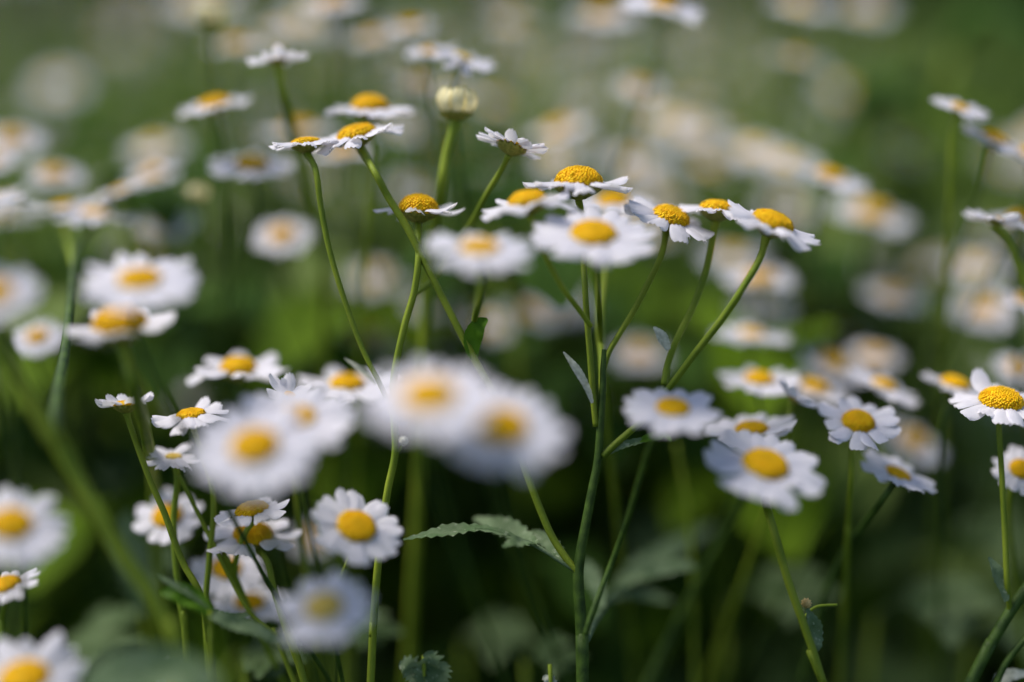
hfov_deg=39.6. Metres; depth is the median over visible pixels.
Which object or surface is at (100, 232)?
leafy plant
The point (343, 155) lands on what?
daisy plant
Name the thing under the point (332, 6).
daisy plant
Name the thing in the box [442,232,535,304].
leafy plant
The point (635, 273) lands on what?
leafy plant
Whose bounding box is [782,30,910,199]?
leafy plant
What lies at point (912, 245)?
leafy plant
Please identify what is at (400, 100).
daisy plant
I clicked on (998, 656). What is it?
leafy plant
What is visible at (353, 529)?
daisy plant
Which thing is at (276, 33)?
daisy plant
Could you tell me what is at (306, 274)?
leafy plant
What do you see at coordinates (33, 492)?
leafy plant
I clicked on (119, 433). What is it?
leafy plant
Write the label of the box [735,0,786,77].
daisy plant
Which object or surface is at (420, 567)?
daisy plant
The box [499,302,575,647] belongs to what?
daisy plant
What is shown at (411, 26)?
daisy plant
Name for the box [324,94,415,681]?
daisy plant
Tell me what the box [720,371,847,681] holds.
daisy plant
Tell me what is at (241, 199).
leafy plant
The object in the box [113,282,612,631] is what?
leafy plant
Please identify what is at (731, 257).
daisy plant
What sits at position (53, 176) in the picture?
daisy plant
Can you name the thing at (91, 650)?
young shoot
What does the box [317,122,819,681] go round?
daisy plant
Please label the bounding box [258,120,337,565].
daisy plant
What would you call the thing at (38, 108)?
daisy plant
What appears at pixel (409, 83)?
daisy plant
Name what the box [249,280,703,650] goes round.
leafy plant
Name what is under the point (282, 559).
leafy plant
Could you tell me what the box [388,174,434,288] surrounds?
daisy plant
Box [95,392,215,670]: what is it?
daisy plant
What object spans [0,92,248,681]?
leafy plant
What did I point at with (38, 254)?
leafy plant
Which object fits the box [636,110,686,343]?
daisy plant
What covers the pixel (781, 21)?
daisy plant
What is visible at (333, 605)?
daisy plant
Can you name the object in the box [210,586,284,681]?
daisy plant
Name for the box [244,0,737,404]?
leafy plant
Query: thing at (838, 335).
daisy plant
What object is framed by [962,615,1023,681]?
young shoot
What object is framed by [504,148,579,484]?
daisy plant
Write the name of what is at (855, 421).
daisy plant
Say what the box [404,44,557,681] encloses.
daisy plant
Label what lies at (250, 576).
daisy plant
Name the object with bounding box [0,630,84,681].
daisy plant
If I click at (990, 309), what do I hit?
daisy plant
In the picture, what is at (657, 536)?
young shoot
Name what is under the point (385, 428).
daisy plant
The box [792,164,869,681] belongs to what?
daisy plant
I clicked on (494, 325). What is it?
daisy plant
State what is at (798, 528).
leafy plant
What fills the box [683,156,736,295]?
daisy plant
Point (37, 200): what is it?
leafy plant
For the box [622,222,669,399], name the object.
daisy plant
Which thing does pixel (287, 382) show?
daisy plant
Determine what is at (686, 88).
daisy plant
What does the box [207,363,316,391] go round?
leafy plant
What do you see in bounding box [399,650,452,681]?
young shoot
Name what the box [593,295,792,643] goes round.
daisy plant
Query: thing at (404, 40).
daisy plant
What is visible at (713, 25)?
daisy plant
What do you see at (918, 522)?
leafy plant
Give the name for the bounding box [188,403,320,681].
daisy plant
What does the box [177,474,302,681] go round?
young shoot
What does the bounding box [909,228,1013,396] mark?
daisy plant
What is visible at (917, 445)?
daisy plant
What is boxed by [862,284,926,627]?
daisy plant
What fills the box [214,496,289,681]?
daisy plant
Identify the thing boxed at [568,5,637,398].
daisy plant
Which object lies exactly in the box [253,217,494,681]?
daisy plant
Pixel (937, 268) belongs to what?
daisy plant
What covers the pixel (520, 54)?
daisy plant
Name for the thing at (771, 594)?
young shoot
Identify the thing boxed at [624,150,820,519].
daisy plant
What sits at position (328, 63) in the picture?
daisy plant
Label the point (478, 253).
daisy plant
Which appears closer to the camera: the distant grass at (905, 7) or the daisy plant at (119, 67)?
the daisy plant at (119, 67)
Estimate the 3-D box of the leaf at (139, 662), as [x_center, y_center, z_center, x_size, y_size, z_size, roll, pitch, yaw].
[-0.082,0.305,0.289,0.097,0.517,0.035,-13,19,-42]
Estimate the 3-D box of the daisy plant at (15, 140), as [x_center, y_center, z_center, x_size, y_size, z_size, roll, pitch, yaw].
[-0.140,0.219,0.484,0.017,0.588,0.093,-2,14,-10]
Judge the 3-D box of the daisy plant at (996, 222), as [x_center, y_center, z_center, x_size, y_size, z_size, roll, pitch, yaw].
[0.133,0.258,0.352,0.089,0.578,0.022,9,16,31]
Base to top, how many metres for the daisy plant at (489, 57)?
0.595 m
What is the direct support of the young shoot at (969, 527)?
on the ground
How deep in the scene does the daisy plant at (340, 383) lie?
0.32 m
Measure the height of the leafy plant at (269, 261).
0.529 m
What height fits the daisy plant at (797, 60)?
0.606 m
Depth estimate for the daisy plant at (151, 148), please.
0.42 m
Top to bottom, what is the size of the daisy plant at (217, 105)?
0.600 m
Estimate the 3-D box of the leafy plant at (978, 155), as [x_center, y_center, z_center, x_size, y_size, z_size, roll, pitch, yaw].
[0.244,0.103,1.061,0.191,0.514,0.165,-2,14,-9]
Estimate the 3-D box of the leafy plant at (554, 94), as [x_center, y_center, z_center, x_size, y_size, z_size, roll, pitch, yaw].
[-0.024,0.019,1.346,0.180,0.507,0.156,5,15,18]
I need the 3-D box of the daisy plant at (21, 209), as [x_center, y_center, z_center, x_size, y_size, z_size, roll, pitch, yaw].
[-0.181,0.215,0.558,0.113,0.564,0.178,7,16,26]
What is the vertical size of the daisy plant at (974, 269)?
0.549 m
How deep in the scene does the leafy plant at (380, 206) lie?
0.66 m
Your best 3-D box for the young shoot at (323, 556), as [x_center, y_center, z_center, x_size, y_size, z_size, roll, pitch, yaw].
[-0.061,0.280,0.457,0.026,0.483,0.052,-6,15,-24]
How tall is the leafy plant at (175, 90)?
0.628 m
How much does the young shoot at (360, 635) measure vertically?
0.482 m
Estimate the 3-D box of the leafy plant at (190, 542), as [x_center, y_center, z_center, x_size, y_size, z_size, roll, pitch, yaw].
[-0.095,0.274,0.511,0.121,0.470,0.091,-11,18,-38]
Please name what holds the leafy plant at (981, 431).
on the ground
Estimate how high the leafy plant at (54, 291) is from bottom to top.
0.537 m
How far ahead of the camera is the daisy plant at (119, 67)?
2.14 m
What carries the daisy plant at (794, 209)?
on the ground
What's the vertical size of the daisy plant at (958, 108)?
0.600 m
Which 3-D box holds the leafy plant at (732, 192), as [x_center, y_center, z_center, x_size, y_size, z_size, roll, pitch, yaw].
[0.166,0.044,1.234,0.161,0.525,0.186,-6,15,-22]
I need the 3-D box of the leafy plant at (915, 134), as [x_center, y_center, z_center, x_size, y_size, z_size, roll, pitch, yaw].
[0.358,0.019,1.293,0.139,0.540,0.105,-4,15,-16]
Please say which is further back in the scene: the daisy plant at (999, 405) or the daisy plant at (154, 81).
the daisy plant at (154, 81)
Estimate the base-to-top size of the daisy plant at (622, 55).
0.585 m
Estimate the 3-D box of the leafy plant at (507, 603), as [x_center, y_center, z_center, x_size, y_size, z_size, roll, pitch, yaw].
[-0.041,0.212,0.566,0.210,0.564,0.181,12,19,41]
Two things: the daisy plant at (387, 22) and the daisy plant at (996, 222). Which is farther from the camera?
the daisy plant at (387, 22)
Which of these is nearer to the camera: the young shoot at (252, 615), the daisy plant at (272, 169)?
the young shoot at (252, 615)
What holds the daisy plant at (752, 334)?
on the ground
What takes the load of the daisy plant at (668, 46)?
on the ground
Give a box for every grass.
[0,0,1023,182]
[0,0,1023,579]
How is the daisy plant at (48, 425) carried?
on the ground
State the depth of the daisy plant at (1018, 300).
0.33 m
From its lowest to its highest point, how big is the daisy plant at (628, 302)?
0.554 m
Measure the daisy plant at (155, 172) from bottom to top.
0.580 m
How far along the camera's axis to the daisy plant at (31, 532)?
0.25 m
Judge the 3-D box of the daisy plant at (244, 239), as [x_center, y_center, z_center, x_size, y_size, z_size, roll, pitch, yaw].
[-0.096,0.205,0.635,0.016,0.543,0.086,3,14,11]
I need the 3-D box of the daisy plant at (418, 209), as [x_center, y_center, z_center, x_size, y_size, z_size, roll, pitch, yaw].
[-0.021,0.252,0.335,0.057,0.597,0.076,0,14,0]
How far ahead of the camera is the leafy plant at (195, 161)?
0.47 m
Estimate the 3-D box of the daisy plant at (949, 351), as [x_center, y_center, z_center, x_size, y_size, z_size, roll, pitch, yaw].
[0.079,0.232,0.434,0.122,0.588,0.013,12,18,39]
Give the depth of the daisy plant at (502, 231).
0.43 m
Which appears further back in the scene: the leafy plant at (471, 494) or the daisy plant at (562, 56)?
the daisy plant at (562, 56)
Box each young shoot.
[62,605,141,677]
[113,512,181,645]
[156,575,282,668]
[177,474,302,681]
[239,628,307,681]
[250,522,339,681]
[339,607,402,681]
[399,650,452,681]
[461,612,538,681]
[522,633,575,681]
[542,664,556,681]
[598,513,689,681]
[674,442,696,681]
[721,564,839,681]
[825,511,1023,677]
[865,574,1000,681]
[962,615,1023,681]
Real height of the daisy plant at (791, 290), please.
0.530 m
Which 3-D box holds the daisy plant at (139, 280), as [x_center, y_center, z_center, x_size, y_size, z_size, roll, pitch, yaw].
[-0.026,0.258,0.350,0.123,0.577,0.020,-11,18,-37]
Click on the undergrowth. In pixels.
(976, 96)
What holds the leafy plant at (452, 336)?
on the ground
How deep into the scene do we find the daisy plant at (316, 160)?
1.14 m
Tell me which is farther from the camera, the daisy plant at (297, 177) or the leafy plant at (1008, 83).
the leafy plant at (1008, 83)
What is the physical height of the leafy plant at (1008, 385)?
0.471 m
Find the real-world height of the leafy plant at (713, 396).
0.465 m
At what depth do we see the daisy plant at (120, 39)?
0.74 m
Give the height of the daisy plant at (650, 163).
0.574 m
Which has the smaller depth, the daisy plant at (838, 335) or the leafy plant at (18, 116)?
the daisy plant at (838, 335)
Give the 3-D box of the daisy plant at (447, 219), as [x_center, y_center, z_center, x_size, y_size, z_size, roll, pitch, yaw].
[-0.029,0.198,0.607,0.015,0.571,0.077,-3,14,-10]
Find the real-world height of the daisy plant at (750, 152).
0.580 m
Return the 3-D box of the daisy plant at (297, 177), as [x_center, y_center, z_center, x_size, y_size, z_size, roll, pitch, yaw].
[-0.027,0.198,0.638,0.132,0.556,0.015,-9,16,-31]
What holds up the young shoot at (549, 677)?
on the ground
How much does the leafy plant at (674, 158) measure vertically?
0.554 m
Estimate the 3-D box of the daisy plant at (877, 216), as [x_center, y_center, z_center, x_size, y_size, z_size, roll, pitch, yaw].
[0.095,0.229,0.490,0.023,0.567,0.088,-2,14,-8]
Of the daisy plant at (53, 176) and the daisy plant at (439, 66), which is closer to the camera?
the daisy plant at (53, 176)
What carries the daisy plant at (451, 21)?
on the ground
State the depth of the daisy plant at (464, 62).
0.33 m
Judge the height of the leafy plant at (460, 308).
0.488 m
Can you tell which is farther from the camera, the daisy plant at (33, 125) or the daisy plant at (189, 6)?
the daisy plant at (33, 125)
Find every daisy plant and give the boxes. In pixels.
[0,0,89,135]
[0,0,242,268]
[0,18,25,111]
[0,127,66,634]
[0,152,18,250]
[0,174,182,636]
[0,189,184,651]
[0,267,41,639]
[0,486,68,644]
[0,568,39,638]
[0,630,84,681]
[9,320,228,681]
[20,82,138,171]
[22,103,60,286]
[24,164,327,681]
[31,70,85,293]
[53,9,153,169]
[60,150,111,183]
[65,307,175,647]
[67,0,422,619]
[72,183,208,679]
[73,163,178,661]
[76,0,133,155]
[80,252,329,681]
[85,65,149,156]
[90,179,263,681]
[95,0,188,127]
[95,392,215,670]
[100,5,148,100]
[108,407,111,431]
[123,137,187,414]
[125,0,177,83]
[129,33,253,211]
[130,151,294,647]
[132,487,202,652]
[136,212,401,680]
[146,443,191,652]
[151,396,222,661]
[178,94,250,654]
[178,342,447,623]
[186,351,288,681]
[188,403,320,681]
[190,554,262,681]
[193,13,239,74]
[195,1,272,677]
[197,26,286,185]
[203,517,307,681]
[207,111,334,185]
[208,37,398,627]
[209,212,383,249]
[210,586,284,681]
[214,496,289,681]
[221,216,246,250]
[223,0,279,105]
[224,31,441,234]
[233,118,362,187]
[241,27,300,387]
[242,34,287,78]
[242,383,355,681]
[246,44,339,681]
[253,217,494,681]
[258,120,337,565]
[266,372,322,681]
[269,127,547,681]
[276,2,398,230]
[276,5,349,269]
[276,569,372,681]
[277,523,325,681]
[291,170,326,244]
[297,366,389,681]
[299,487,402,681]
[301,0,364,503]
[309,29,349,116]
[312,146,538,616]
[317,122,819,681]
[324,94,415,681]
[326,4,379,103]
[328,35,368,100]
[333,169,391,335]
[339,28,396,436]
[341,50,409,140]
[341,324,449,640]
[344,62,434,179]
[346,294,455,578]
[347,265,403,424]
[349,75,444,442]
[350,33,597,227]
[362,358,507,681]
[371,418,473,628]
[375,56,475,133]
[377,117,423,293]
[378,459,465,655]
[386,19,477,626]
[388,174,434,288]
[392,38,468,163]
[402,86,477,681]
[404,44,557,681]
[410,13,457,86]
[417,0,702,661]
[425,231,533,463]
[426,139,466,330]
[431,44,530,681]
[433,87,649,503]
[440,382,570,681]
[451,27,511,143]
[456,24,526,142]
[457,0,606,235]
[458,173,500,358]
[460,95,520,359]
[462,0,504,70]
[466,314,510,339]
[469,10,544,124]
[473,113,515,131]
[475,26,848,391]
[478,3,630,219]
[482,48,585,124]
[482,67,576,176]
[484,47,539,266]
[485,17,566,365]
[489,0,789,399]
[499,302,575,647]
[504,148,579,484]
[527,119,589,520]
[527,293,591,364]
[530,203,656,681]
[535,73,866,333]
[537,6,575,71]
[537,55,733,224]
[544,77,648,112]
[555,50,619,106]
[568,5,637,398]
[569,64,684,192]
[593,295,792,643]
[596,2,685,134]
[602,149,666,285]
[609,0,749,197]
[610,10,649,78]
[612,336,744,681]
[613,262,721,516]
[614,75,738,654]
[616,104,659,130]
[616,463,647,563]
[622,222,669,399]
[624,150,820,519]
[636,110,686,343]
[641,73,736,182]
[643,22,692,108]
[643,30,703,109]
[644,413,796,681]
[648,34,730,91]
[652,366,800,681]
[658,118,720,295]
[659,41,777,195]
[674,245,767,674]
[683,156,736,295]
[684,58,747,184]
[687,138,783,343]
[703,377,818,681]
[703,429,837,681]
[705,35,855,194]
[706,267,796,671]
[711,7,754,114]
[714,324,791,679]
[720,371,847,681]
[726,52,829,523]
[727,5,783,139]
[729,0,831,634]
[729,365,920,681]
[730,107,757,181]
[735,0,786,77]
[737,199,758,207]
[740,160,775,324]
[750,290,1020,681]
[753,7,829,137]
[759,193,814,331]
[762,144,1023,681]
[789,260,802,301]
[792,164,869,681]
[794,121,1023,681]
[798,447,936,681]
[800,345,863,681]
[808,421,945,669]
[811,196,915,560]
[818,396,901,681]
[824,327,866,387]
[836,0,895,237]
[848,343,928,658]
[850,252,1008,655]
[858,256,1023,527]
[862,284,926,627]
[864,326,890,406]
[881,138,950,488]
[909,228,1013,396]
[921,372,979,681]
[929,97,990,681]
[946,353,1023,681]
[949,367,1023,681]
[962,208,1023,292]
[991,143,1023,457]
[991,444,1023,681]
[993,210,1023,447]
[1000,290,1023,558]
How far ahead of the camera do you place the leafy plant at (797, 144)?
0.63 m
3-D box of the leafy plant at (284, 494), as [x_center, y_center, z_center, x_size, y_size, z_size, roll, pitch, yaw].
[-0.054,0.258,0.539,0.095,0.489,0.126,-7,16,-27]
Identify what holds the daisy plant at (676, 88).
on the ground
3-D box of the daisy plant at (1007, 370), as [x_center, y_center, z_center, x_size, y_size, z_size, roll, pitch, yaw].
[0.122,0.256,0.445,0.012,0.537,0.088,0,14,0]
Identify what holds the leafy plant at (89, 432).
on the ground
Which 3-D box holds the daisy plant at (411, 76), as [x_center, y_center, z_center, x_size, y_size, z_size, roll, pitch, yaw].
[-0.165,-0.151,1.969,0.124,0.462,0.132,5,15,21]
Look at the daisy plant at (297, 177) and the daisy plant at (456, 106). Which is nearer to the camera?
the daisy plant at (456, 106)
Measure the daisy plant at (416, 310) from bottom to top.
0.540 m
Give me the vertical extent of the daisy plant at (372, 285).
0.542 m
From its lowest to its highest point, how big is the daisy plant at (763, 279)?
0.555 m
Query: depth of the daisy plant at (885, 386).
0.33 m
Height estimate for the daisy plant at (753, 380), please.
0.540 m
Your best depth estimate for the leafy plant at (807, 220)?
1.00 m
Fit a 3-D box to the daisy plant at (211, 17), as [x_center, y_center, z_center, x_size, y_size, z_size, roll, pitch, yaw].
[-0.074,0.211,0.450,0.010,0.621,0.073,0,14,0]
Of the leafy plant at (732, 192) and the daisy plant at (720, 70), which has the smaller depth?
the daisy plant at (720, 70)
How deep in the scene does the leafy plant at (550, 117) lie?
0.84 m
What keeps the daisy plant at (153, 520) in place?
on the ground
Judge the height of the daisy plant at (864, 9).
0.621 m
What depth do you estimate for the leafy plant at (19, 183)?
0.88 m
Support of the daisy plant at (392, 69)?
on the ground
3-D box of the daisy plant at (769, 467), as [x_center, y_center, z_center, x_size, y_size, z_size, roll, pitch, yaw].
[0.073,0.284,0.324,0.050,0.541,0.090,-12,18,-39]
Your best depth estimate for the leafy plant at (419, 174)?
0.79 m
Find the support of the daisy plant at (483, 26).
on the ground
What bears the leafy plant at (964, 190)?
on the ground
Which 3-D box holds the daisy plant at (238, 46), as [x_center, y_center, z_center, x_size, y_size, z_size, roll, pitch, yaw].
[-0.045,0.207,0.488,0.016,0.611,0.102,12,19,41]
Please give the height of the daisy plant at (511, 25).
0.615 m
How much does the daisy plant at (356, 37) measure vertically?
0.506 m
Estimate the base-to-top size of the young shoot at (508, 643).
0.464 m
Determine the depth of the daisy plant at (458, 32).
2.29 m
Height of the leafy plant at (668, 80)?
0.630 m
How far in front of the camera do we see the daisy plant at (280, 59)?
0.34 m
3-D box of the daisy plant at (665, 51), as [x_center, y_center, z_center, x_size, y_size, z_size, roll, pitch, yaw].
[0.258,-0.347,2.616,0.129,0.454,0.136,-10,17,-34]
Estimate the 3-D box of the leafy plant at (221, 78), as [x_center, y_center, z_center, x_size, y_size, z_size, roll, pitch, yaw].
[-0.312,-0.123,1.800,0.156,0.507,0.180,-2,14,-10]
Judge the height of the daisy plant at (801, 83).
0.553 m
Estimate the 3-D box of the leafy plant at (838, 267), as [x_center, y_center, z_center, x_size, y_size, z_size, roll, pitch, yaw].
[0.161,0.216,0.580,0.176,0.549,0.205,0,14,1]
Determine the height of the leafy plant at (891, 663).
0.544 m
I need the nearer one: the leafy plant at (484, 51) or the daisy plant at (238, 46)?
the daisy plant at (238, 46)
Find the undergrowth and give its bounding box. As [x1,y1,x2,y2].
[0,0,1023,681]
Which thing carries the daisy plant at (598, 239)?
on the ground
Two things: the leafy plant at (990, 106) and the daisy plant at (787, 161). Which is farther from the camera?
the leafy plant at (990, 106)
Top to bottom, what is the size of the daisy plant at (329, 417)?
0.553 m
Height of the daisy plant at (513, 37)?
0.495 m
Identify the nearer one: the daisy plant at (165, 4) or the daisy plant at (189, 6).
the daisy plant at (189, 6)
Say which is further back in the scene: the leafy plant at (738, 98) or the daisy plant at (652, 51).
the daisy plant at (652, 51)
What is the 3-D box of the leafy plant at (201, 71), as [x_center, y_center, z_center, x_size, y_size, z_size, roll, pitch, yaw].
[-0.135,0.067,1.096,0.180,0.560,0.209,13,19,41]
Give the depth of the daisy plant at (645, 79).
1.52 m
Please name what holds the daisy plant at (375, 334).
on the ground
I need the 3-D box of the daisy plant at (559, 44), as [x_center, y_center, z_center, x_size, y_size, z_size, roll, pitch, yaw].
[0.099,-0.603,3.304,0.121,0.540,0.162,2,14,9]
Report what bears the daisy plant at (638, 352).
on the ground
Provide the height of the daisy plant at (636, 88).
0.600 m
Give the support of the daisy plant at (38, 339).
on the ground
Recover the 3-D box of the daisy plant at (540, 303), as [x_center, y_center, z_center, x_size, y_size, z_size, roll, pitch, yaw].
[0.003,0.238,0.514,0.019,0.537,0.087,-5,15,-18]
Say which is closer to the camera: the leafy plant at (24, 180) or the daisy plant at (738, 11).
the leafy plant at (24, 180)
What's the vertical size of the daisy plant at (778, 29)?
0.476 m
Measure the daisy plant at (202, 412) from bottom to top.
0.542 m
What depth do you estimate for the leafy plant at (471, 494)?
0.53 m
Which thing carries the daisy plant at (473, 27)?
on the ground
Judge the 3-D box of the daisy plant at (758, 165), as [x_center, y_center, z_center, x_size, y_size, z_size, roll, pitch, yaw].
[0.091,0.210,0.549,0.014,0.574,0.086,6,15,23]
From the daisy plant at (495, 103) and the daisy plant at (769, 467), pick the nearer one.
the daisy plant at (769, 467)
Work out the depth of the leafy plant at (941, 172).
0.96 m
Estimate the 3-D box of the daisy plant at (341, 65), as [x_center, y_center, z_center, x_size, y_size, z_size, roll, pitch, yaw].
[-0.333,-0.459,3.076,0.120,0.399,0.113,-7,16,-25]
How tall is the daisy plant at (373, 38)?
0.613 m
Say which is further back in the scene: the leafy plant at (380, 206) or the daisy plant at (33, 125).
the daisy plant at (33, 125)
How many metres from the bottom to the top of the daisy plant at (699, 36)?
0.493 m
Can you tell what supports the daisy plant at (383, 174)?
on the ground
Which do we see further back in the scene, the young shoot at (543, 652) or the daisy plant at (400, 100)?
the daisy plant at (400, 100)
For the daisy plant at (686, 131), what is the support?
on the ground
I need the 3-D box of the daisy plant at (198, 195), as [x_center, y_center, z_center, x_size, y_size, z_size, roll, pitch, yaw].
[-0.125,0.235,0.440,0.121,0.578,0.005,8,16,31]
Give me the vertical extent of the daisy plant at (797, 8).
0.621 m
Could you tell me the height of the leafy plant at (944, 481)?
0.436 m
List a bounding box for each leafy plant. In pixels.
[0,0,639,681]
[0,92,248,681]
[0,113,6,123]
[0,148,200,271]
[0,175,229,638]
[0,234,95,388]
[0,292,126,641]
[0,313,261,478]
[0,360,411,654]
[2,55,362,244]
[2,56,92,176]
[4,168,75,198]
[6,204,143,433]
[6,222,473,681]
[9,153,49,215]
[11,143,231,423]
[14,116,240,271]
[14,128,71,255]
[16,256,67,289]
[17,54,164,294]
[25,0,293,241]
[26,375,320,503]
[27,195,216,425]
[44,287,58,294]
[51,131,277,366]
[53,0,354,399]
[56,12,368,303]
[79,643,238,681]
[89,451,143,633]
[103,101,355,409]
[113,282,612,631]
[114,497,349,679]
[115,346,244,434]
[151,58,410,247]
[180,173,381,363]
[181,243,409,627]
[195,38,321,157]
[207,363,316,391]
[211,106,511,286]
[216,217,623,388]
[232,147,690,681]
[233,246,445,386]
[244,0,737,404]
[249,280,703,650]
[280,482,436,681]
[297,197,396,239]
[308,203,428,337]
[321,72,412,232]
[332,0,705,335]
[333,158,527,310]
[348,459,477,681]
[350,0,911,621]
[389,243,780,681]
[390,303,464,617]
[391,68,940,681]
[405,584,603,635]
[409,15,522,175]
[414,87,596,236]
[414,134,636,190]
[431,2,1023,679]
[438,478,500,541]
[439,277,905,681]
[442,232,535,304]
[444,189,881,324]
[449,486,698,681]
[476,91,621,234]
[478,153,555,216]
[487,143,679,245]
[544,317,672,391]
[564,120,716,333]
[565,23,808,394]
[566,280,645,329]
[582,82,768,226]
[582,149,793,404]
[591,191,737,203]
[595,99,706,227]
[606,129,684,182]
[622,50,770,194]
[652,130,893,402]
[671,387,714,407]
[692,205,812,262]
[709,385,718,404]
[727,402,1006,681]
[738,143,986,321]
[743,490,968,681]
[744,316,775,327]
[758,238,1005,609]
[763,241,1023,681]
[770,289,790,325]
[771,170,1023,652]
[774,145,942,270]
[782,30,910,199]
[816,483,1023,681]
[820,434,1023,681]
[822,0,1023,329]
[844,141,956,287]
[870,58,994,274]
[881,109,1023,340]
[934,337,1013,529]
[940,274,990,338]
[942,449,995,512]
[953,0,1023,181]
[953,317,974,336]
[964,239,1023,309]
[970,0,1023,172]
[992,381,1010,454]
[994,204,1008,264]
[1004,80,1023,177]
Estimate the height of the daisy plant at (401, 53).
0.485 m
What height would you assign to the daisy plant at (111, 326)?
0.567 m
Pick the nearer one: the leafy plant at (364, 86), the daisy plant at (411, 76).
the leafy plant at (364, 86)
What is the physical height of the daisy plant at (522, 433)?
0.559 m
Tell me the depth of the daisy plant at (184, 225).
0.37 m
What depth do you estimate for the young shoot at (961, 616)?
0.35 m
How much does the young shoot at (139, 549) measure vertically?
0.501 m
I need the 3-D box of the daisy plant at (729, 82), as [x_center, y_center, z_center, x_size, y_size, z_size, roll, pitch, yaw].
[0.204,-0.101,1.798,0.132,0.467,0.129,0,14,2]
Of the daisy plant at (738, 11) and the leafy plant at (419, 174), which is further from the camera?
the daisy plant at (738, 11)
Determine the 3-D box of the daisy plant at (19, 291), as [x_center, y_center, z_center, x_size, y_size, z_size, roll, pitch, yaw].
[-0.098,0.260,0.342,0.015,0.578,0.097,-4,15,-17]
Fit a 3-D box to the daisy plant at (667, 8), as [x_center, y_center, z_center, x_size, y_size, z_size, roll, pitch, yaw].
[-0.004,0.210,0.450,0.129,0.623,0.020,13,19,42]
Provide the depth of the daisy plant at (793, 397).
0.33 m
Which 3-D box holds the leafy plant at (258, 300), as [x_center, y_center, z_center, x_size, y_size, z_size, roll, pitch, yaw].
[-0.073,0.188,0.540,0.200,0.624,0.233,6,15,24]
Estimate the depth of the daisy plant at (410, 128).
0.44 m
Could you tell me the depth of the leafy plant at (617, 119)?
1.24 m
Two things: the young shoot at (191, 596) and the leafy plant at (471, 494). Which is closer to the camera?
the young shoot at (191, 596)
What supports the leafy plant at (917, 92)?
on the ground
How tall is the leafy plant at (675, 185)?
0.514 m
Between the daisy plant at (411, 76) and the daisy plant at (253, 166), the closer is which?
the daisy plant at (253, 166)
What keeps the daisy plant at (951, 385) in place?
on the ground
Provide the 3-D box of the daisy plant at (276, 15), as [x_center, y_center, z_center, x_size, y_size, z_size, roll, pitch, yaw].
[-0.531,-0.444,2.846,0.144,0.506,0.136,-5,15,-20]
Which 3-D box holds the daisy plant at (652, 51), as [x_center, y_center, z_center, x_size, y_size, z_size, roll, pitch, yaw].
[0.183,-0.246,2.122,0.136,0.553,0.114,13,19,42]
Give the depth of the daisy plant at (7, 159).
0.36 m
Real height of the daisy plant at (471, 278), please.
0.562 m
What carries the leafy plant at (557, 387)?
on the ground
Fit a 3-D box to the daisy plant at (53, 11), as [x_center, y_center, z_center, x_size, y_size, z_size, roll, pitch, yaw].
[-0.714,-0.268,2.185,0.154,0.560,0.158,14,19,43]
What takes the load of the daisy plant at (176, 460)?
on the ground
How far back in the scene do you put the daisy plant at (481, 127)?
1.52 m
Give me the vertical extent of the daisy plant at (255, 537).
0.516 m

